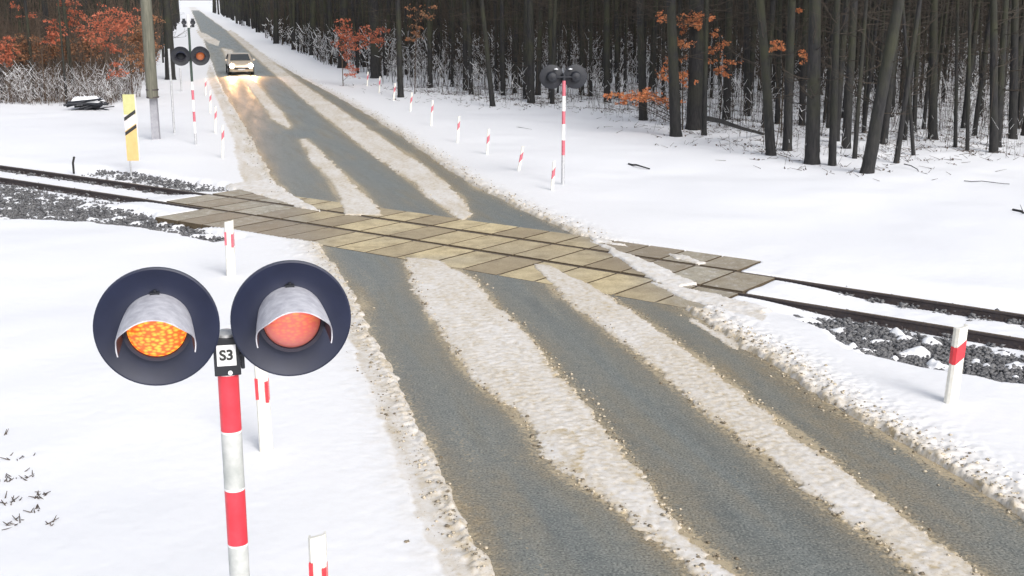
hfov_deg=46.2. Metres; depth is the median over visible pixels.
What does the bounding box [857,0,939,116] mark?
forest tree
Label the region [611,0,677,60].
forest tree
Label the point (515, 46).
forest tree
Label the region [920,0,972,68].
forest tree
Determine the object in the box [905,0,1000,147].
forest tree
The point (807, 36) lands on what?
forest tree
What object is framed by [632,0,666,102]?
forest tree
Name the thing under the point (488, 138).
delineator post
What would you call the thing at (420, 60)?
undergrowth
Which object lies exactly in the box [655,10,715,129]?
beech sapling
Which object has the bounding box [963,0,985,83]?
forest tree
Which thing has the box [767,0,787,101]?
forest tree
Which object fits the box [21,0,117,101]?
forest tree
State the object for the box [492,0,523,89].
forest tree
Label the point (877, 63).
forest tree
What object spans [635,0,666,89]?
forest tree
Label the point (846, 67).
forest tree
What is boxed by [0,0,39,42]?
forest tree
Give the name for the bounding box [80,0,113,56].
forest tree
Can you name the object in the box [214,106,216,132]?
delineator post
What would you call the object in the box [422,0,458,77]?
forest tree
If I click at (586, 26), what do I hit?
forest tree
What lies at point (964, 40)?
forest tree
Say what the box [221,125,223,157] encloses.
delineator post
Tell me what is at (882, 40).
forest tree
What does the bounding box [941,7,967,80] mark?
forest tree
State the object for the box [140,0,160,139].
utility pole
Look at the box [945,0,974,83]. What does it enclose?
forest tree
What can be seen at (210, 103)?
delineator post
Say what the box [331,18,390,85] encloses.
rust bush
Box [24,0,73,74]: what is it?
forest tree
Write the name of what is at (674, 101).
forest tree
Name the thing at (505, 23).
forest tree
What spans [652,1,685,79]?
forest tree
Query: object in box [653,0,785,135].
forest tree
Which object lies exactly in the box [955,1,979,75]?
forest tree
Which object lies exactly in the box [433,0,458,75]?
forest tree
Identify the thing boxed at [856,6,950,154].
forest tree
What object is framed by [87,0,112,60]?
forest tree
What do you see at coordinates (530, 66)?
forest tree
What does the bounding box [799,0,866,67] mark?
forest tree
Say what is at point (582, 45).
forest tree
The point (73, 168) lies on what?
stake
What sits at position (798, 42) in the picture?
forest tree
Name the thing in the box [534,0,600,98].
forest tree
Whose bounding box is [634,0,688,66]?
forest tree
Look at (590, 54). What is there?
forest tree
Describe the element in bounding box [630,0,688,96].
forest tree
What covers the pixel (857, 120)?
forest tree
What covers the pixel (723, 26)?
forest tree
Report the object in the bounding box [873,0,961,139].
forest tree
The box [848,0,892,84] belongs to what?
forest tree
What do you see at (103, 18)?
forest tree
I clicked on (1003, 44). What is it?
forest tree
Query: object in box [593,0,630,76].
forest tree
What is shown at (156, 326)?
crossing signal
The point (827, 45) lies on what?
forest tree
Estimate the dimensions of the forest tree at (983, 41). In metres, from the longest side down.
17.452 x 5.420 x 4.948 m
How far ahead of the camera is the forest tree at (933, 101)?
44.51 m
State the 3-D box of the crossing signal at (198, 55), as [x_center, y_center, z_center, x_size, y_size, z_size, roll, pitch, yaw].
[-11.357,-7.308,42.602,1.340,4.688,0.706,-4,14,-15]
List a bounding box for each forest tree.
[0,0,15,99]
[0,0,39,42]
[0,0,60,99]
[2,0,35,36]
[2,0,35,77]
[3,0,38,79]
[9,0,35,33]
[15,0,55,90]
[15,0,84,97]
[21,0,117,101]
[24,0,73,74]
[32,0,69,73]
[48,0,90,87]
[70,0,106,82]
[75,0,139,64]
[77,0,117,51]
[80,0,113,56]
[83,0,122,69]
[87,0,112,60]
[88,0,153,75]
[114,0,155,76]
[153,0,196,79]
[262,0,280,43]
[283,0,308,49]
[302,0,324,54]
[320,0,366,67]
[354,0,394,78]
[358,0,434,97]
[384,0,422,76]
[401,0,448,38]
[402,0,448,87]
[406,0,450,44]
[421,0,484,86]
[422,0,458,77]
[431,0,489,90]
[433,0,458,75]
[433,0,470,54]
[433,0,477,79]
[440,0,517,106]
[451,0,499,93]
[455,0,523,84]
[456,0,521,83]
[470,0,514,90]
[471,0,511,76]
[471,1,508,64]
[485,0,545,95]
[489,0,544,99]
[491,1,536,72]
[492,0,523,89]
[494,0,552,92]
[504,1,547,87]
[505,0,572,94]
[506,0,568,102]
[515,0,568,60]
[516,0,585,103]
[534,0,557,52]
[534,0,586,58]
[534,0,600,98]
[535,0,599,92]
[536,0,575,65]
[546,0,599,87]
[552,3,621,91]
[557,0,611,94]
[560,0,647,102]
[570,0,603,68]
[571,0,624,96]
[579,0,644,97]
[585,0,624,82]
[585,0,636,86]
[586,0,635,65]
[590,0,666,102]
[593,0,621,61]
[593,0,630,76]
[593,0,655,91]
[602,0,724,136]
[606,0,688,120]
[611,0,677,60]
[613,0,666,74]
[621,0,662,48]
[621,12,648,82]
[628,0,665,86]
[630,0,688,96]
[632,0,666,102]
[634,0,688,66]
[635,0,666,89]
[641,0,756,130]
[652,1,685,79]
[653,0,708,105]
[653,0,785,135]
[659,0,711,56]
[662,0,722,65]
[677,0,757,119]
[677,1,724,57]
[680,0,740,111]
[686,0,785,115]
[708,0,742,79]
[709,0,750,92]
[709,1,795,50]
[710,0,743,97]
[710,0,750,64]
[712,0,758,111]
[715,0,723,64]
[719,0,767,86]
[724,0,805,155]
[734,1,769,37]
[735,0,787,98]
[736,0,739,75]
[737,0,782,90]
[739,0,805,127]
[740,0,831,125]
[742,0,826,123]
[742,0,829,150]
[749,0,795,24]
[756,9,801,96]
[766,0,798,91]
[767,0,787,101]
[767,2,833,87]
[768,0,801,93]
[771,0,867,165]
[774,0,831,86]
[775,0,862,164]
[781,0,850,100]
[781,7,830,90]
[794,0,800,77]
[794,0,906,66]
[796,0,829,94]
[796,2,855,127]
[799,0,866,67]
[800,0,886,141]
[800,0,887,148]
[800,3,873,122]
[801,0,938,158]
[820,0,924,173]
[821,0,840,87]
[823,0,924,81]
[823,0,928,144]
[823,9,871,117]
[825,0,890,82]
[826,0,867,96]
[830,0,948,122]
[843,0,901,47]
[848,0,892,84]
[848,0,910,49]
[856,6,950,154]
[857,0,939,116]
[858,0,912,132]
[859,1,898,91]
[871,0,928,99]
[871,0,939,162]
[871,2,925,60]
[873,0,901,96]
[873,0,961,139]
[881,0,977,133]
[887,5,951,129]
[898,0,927,107]
[900,0,971,93]
[904,0,960,104]
[905,0,987,139]
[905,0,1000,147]
[911,0,966,63]
[914,0,988,77]
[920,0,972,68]
[921,0,987,96]
[925,0,967,41]
[925,0,1011,116]
[926,0,1009,95]
[932,0,1021,150]
[939,0,1020,127]
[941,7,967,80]
[942,0,976,102]
[944,5,999,90]
[945,0,967,80]
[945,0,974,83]
[946,1,1021,106]
[949,10,1021,50]
[953,0,1023,152]
[955,0,982,83]
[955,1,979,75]
[959,0,1000,90]
[959,0,1023,147]
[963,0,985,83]
[966,0,1023,93]
[971,0,1020,104]
[971,5,1023,135]
[974,0,1023,128]
[981,0,1011,95]
[983,0,1023,138]
[1018,3,1023,135]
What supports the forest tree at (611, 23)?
on the ground
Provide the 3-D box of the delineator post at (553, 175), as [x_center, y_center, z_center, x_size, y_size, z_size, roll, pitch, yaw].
[1.126,-3.011,32.887,0.086,0.968,0.048,1,13,-12]
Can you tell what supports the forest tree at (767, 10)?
on the ground
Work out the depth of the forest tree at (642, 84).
51.31 m
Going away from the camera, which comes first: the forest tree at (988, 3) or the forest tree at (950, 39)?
the forest tree at (988, 3)
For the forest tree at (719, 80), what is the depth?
56.25 m
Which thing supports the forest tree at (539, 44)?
on the ground
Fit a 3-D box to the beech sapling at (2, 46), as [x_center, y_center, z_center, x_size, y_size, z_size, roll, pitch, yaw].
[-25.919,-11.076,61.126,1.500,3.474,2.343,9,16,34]
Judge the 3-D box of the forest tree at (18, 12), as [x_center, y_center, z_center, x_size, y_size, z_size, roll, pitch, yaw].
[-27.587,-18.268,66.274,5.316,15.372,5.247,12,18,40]
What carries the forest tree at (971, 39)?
on the ground
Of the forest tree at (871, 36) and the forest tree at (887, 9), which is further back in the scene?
the forest tree at (887, 9)
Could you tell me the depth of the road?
14.44 m
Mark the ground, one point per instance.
(128, 474)
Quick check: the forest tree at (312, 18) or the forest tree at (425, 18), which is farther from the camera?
the forest tree at (312, 18)
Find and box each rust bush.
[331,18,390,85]
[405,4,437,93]
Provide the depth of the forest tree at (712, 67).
62.80 m
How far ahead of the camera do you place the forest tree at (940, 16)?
62.62 m
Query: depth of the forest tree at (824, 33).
64.89 m
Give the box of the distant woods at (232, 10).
[211,0,1021,75]
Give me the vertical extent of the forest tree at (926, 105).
15.336 m
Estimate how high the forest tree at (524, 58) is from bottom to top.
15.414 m
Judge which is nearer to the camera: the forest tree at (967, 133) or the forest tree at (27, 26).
the forest tree at (967, 133)
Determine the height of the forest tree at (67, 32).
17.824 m
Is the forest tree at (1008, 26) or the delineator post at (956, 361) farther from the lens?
the forest tree at (1008, 26)
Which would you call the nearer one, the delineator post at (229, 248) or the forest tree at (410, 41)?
the delineator post at (229, 248)
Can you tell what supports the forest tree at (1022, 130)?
on the ground
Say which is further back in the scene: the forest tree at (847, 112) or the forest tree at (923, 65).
the forest tree at (923, 65)
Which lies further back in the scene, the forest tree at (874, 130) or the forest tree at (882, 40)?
the forest tree at (882, 40)
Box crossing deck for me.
[155,189,774,307]
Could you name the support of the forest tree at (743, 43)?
on the ground
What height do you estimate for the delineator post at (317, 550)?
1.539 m
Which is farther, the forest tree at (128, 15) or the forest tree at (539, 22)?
the forest tree at (128, 15)
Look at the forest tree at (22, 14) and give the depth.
73.72 m
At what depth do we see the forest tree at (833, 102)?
37.46 m
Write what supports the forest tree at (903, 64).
on the ground
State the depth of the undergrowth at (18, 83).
62.97 m
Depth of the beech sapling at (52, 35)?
60.83 m
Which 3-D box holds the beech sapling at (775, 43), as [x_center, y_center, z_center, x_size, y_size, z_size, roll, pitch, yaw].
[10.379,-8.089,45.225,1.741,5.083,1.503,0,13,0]
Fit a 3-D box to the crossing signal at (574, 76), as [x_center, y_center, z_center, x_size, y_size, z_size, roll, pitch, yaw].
[1.419,-4.559,33.830,1.340,3.437,0.706,-2,14,-7]
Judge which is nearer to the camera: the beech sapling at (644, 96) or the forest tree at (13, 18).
the beech sapling at (644, 96)
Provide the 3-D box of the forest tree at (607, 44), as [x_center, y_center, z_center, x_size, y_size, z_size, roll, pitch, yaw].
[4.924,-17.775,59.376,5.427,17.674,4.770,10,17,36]
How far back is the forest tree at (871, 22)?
59.84 m
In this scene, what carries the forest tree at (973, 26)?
on the ground
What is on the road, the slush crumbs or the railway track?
the slush crumbs
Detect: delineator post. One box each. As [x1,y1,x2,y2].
[209,91,210,112]
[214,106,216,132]
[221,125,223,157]
[224,220,235,276]
[254,365,272,452]
[308,531,327,575]
[393,83,395,100]
[410,92,412,110]
[430,100,433,125]
[456,116,459,142]
[486,129,489,154]
[517,146,523,170]
[551,161,555,189]
[944,324,967,403]
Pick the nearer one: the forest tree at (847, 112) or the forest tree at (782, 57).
the forest tree at (847, 112)
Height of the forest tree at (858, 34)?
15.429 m
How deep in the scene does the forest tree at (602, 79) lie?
71.20 m
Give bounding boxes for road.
[192,10,1023,575]
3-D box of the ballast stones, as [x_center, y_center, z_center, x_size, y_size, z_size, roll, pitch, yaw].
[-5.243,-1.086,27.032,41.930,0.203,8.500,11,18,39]
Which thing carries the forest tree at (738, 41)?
on the ground
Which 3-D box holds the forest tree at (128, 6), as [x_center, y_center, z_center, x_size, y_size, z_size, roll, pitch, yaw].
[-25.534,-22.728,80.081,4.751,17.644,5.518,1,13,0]
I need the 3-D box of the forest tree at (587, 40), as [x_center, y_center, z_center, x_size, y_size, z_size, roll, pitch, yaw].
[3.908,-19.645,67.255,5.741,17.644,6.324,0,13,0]
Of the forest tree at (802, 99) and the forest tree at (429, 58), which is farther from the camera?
the forest tree at (429, 58)
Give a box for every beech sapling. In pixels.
[0,36,20,66]
[10,0,96,42]
[35,18,67,101]
[77,4,141,99]
[603,87,684,121]
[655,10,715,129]
[708,29,743,125]
[769,8,807,136]
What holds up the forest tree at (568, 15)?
on the ground
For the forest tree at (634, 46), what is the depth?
81.13 m
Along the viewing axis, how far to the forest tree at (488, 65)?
58.37 m
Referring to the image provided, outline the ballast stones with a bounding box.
[0,169,1023,383]
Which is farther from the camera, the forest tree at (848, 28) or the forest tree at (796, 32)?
the forest tree at (796, 32)
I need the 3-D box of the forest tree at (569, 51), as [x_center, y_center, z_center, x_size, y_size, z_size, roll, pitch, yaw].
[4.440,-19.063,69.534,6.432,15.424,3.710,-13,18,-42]
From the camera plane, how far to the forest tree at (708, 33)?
61.27 m
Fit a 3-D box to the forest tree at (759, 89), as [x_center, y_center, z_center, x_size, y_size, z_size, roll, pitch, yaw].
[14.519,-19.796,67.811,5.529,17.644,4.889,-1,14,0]
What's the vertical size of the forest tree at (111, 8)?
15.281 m
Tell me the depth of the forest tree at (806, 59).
45.28 m
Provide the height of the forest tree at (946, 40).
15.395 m
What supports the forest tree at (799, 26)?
on the ground
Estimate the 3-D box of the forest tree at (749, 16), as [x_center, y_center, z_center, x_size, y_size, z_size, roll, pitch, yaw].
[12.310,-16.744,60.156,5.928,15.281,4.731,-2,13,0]
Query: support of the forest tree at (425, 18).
on the ground
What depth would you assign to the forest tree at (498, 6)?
71.41 m
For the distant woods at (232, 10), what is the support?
on the ground
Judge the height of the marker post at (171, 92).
3.409 m
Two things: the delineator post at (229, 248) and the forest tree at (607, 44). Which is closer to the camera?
the delineator post at (229, 248)
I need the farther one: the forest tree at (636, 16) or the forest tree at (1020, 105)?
the forest tree at (636, 16)
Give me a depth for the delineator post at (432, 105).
49.94 m
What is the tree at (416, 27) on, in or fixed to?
on the ground
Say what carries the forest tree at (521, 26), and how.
on the ground
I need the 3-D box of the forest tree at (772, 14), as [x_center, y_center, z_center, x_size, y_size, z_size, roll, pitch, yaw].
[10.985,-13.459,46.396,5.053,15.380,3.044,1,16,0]
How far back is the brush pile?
56.73 m
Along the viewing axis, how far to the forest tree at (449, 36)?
78.55 m
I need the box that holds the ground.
[0,0,1023,575]
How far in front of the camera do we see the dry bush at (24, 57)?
62.74 m
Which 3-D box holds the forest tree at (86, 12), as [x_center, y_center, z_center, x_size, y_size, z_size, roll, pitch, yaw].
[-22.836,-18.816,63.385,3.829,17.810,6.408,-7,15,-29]
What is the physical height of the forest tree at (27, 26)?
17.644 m
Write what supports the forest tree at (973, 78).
on the ground
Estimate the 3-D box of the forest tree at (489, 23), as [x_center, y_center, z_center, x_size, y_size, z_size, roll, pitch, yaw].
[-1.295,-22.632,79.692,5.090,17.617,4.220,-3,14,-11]
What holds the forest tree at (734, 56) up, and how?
on the ground
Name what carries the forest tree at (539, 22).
on the ground
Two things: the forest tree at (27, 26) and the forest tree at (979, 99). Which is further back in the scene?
the forest tree at (27, 26)
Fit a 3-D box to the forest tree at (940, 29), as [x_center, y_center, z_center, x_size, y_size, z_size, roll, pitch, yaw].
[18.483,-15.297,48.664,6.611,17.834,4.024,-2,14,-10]
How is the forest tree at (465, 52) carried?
on the ground
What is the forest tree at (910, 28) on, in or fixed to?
on the ground
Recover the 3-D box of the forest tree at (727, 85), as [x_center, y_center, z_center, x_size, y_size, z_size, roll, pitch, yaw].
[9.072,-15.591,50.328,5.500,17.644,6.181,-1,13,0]
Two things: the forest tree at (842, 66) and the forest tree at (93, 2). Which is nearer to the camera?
the forest tree at (842, 66)
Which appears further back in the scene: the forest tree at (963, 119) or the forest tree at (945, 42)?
the forest tree at (945, 42)
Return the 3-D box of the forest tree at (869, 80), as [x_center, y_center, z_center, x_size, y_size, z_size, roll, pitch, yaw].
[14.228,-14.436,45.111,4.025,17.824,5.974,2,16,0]
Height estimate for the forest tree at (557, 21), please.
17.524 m
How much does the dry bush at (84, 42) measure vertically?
3.580 m
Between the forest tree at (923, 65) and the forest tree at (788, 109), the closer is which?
the forest tree at (788, 109)
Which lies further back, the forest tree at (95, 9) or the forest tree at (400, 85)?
the forest tree at (95, 9)
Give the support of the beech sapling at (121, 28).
on the ground
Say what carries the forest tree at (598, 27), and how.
on the ground
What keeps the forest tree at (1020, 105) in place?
on the ground
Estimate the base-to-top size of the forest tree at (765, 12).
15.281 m
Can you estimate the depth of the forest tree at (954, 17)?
65.41 m
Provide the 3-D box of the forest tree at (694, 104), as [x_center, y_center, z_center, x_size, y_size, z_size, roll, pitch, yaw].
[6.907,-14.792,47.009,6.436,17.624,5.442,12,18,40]
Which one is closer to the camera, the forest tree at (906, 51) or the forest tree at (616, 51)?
the forest tree at (906, 51)
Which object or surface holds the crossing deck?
on the road
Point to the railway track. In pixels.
(1016, 343)
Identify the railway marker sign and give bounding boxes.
[122,94,139,175]
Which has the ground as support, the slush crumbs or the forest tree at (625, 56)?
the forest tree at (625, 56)
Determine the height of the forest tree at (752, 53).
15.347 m
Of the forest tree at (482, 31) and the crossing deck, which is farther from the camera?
the forest tree at (482, 31)
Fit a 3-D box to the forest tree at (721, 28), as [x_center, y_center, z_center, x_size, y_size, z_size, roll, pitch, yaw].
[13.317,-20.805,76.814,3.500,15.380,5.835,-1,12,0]
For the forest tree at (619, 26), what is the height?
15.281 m
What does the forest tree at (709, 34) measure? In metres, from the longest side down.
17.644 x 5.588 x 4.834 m
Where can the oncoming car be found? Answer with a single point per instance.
(239, 62)
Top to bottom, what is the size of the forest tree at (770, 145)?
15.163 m
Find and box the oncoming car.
[225,53,254,74]
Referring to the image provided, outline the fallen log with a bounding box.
[628,163,649,168]
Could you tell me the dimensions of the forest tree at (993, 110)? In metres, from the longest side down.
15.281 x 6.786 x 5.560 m
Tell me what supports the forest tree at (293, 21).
on the ground
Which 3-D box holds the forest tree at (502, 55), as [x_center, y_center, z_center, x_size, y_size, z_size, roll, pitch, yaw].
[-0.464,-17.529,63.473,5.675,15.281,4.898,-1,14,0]
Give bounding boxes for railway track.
[0,165,1023,350]
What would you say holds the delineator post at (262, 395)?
on the ground
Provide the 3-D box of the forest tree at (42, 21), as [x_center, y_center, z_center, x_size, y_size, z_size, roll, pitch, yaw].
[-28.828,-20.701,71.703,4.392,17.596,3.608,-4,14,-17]
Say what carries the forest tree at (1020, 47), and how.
on the ground
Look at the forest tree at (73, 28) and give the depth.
70.24 m
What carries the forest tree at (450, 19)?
on the ground
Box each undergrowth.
[0,0,172,106]
[241,0,1023,162]
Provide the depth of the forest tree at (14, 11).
81.38 m
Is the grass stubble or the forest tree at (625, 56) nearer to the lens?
the grass stubble
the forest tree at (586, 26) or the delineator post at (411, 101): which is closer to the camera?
the delineator post at (411, 101)
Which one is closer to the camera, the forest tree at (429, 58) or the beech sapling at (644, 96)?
the beech sapling at (644, 96)
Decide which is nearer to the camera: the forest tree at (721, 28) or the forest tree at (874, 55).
the forest tree at (874, 55)
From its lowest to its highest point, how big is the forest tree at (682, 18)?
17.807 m
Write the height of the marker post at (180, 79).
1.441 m
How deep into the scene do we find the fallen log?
37.78 m
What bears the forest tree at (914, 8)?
on the ground
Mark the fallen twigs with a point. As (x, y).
(726, 126)
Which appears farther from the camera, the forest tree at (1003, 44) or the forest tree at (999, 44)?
the forest tree at (999, 44)
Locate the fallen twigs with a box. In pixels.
[344,82,1023,180]
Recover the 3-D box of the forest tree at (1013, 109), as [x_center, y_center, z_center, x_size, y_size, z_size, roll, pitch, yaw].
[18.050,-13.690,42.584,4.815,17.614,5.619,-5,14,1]
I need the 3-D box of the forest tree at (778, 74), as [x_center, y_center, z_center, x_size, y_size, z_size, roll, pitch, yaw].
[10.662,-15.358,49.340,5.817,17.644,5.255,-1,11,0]
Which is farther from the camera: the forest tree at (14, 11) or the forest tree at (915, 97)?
the forest tree at (14, 11)
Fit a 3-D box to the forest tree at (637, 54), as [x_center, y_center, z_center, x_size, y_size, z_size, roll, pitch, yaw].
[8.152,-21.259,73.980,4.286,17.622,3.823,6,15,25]
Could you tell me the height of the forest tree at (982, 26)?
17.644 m
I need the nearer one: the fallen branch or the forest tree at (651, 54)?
the fallen branch
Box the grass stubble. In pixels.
[0,428,57,529]
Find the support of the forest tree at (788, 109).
on the ground
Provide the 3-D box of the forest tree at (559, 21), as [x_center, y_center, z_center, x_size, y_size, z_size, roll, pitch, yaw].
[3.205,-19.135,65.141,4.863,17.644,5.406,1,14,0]
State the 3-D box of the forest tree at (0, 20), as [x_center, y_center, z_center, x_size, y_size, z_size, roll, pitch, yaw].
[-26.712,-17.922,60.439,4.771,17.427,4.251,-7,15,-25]
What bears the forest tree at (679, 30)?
on the ground
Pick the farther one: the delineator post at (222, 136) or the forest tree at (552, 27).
the forest tree at (552, 27)
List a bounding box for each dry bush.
[0,33,57,89]
[48,33,104,64]
[119,15,165,93]
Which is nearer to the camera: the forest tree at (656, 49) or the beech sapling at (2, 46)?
the beech sapling at (2, 46)
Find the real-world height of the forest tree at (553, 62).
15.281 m
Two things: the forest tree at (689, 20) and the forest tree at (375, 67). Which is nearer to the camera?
the forest tree at (689, 20)
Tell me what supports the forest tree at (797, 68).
on the ground
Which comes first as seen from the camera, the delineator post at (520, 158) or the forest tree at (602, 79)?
the delineator post at (520, 158)
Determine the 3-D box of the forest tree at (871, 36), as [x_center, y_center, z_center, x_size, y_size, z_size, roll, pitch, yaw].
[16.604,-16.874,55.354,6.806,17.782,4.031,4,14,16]
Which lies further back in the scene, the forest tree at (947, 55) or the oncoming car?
the oncoming car
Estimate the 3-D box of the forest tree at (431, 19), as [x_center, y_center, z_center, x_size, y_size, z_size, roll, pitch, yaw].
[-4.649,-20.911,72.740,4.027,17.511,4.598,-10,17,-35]
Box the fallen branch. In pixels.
[964,180,1006,183]
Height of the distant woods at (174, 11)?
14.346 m
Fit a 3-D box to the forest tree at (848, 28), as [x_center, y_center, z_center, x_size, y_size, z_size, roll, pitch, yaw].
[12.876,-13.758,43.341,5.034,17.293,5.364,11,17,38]
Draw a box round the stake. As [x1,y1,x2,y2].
[72,157,74,173]
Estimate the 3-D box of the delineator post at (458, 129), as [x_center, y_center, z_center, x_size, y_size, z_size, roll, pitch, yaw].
[-1.972,-5.771,44.109,0.086,1.097,0.048,1,13,-12]
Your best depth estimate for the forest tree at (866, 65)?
49.78 m
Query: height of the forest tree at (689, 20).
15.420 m
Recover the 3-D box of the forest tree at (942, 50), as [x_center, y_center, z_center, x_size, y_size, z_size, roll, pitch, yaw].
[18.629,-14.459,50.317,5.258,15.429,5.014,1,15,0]
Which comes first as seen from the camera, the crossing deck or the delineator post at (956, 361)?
the delineator post at (956, 361)
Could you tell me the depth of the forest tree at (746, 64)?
53.91 m
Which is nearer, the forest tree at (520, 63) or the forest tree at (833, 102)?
the forest tree at (833, 102)
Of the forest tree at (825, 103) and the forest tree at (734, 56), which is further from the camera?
the forest tree at (734, 56)
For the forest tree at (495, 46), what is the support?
on the ground
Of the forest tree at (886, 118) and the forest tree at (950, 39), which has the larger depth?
the forest tree at (950, 39)
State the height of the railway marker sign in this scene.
2.483 m
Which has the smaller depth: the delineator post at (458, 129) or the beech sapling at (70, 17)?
the delineator post at (458, 129)
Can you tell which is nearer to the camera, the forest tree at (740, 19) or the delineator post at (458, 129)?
the delineator post at (458, 129)
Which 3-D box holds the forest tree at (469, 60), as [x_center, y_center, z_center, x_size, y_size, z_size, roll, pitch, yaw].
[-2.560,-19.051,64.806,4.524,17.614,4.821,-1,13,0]
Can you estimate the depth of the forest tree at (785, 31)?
65.23 m
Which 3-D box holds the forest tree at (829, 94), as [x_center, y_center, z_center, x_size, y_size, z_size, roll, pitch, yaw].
[13.076,-14.717,46.685,5.424,17.629,4.562,8,16,29]
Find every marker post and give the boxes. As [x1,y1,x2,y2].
[167,49,174,132]
[179,68,181,90]
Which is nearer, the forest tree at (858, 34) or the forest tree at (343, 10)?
the forest tree at (858, 34)
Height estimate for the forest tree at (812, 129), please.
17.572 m
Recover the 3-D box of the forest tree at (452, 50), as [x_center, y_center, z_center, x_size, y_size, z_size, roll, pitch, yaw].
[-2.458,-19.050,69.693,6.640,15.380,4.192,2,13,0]
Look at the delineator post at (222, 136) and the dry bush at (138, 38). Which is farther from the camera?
the dry bush at (138, 38)
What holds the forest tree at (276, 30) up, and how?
on the ground
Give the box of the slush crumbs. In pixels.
[203,37,1023,575]
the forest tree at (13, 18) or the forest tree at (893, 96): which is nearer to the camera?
the forest tree at (893, 96)
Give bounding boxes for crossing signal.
[93,260,350,575]
[171,14,209,144]
[540,64,586,184]
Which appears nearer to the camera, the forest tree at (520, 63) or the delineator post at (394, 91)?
the delineator post at (394, 91)
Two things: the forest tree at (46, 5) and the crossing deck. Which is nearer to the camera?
the crossing deck
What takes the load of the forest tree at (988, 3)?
on the ground
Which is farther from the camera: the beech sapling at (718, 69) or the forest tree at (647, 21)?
the forest tree at (647, 21)
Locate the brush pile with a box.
[63,95,113,109]
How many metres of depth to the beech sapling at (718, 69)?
48.96 m
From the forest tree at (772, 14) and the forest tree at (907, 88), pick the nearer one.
the forest tree at (907, 88)
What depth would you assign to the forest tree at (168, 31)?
78.29 m
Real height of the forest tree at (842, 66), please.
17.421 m
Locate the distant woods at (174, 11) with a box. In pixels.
[0,0,180,62]

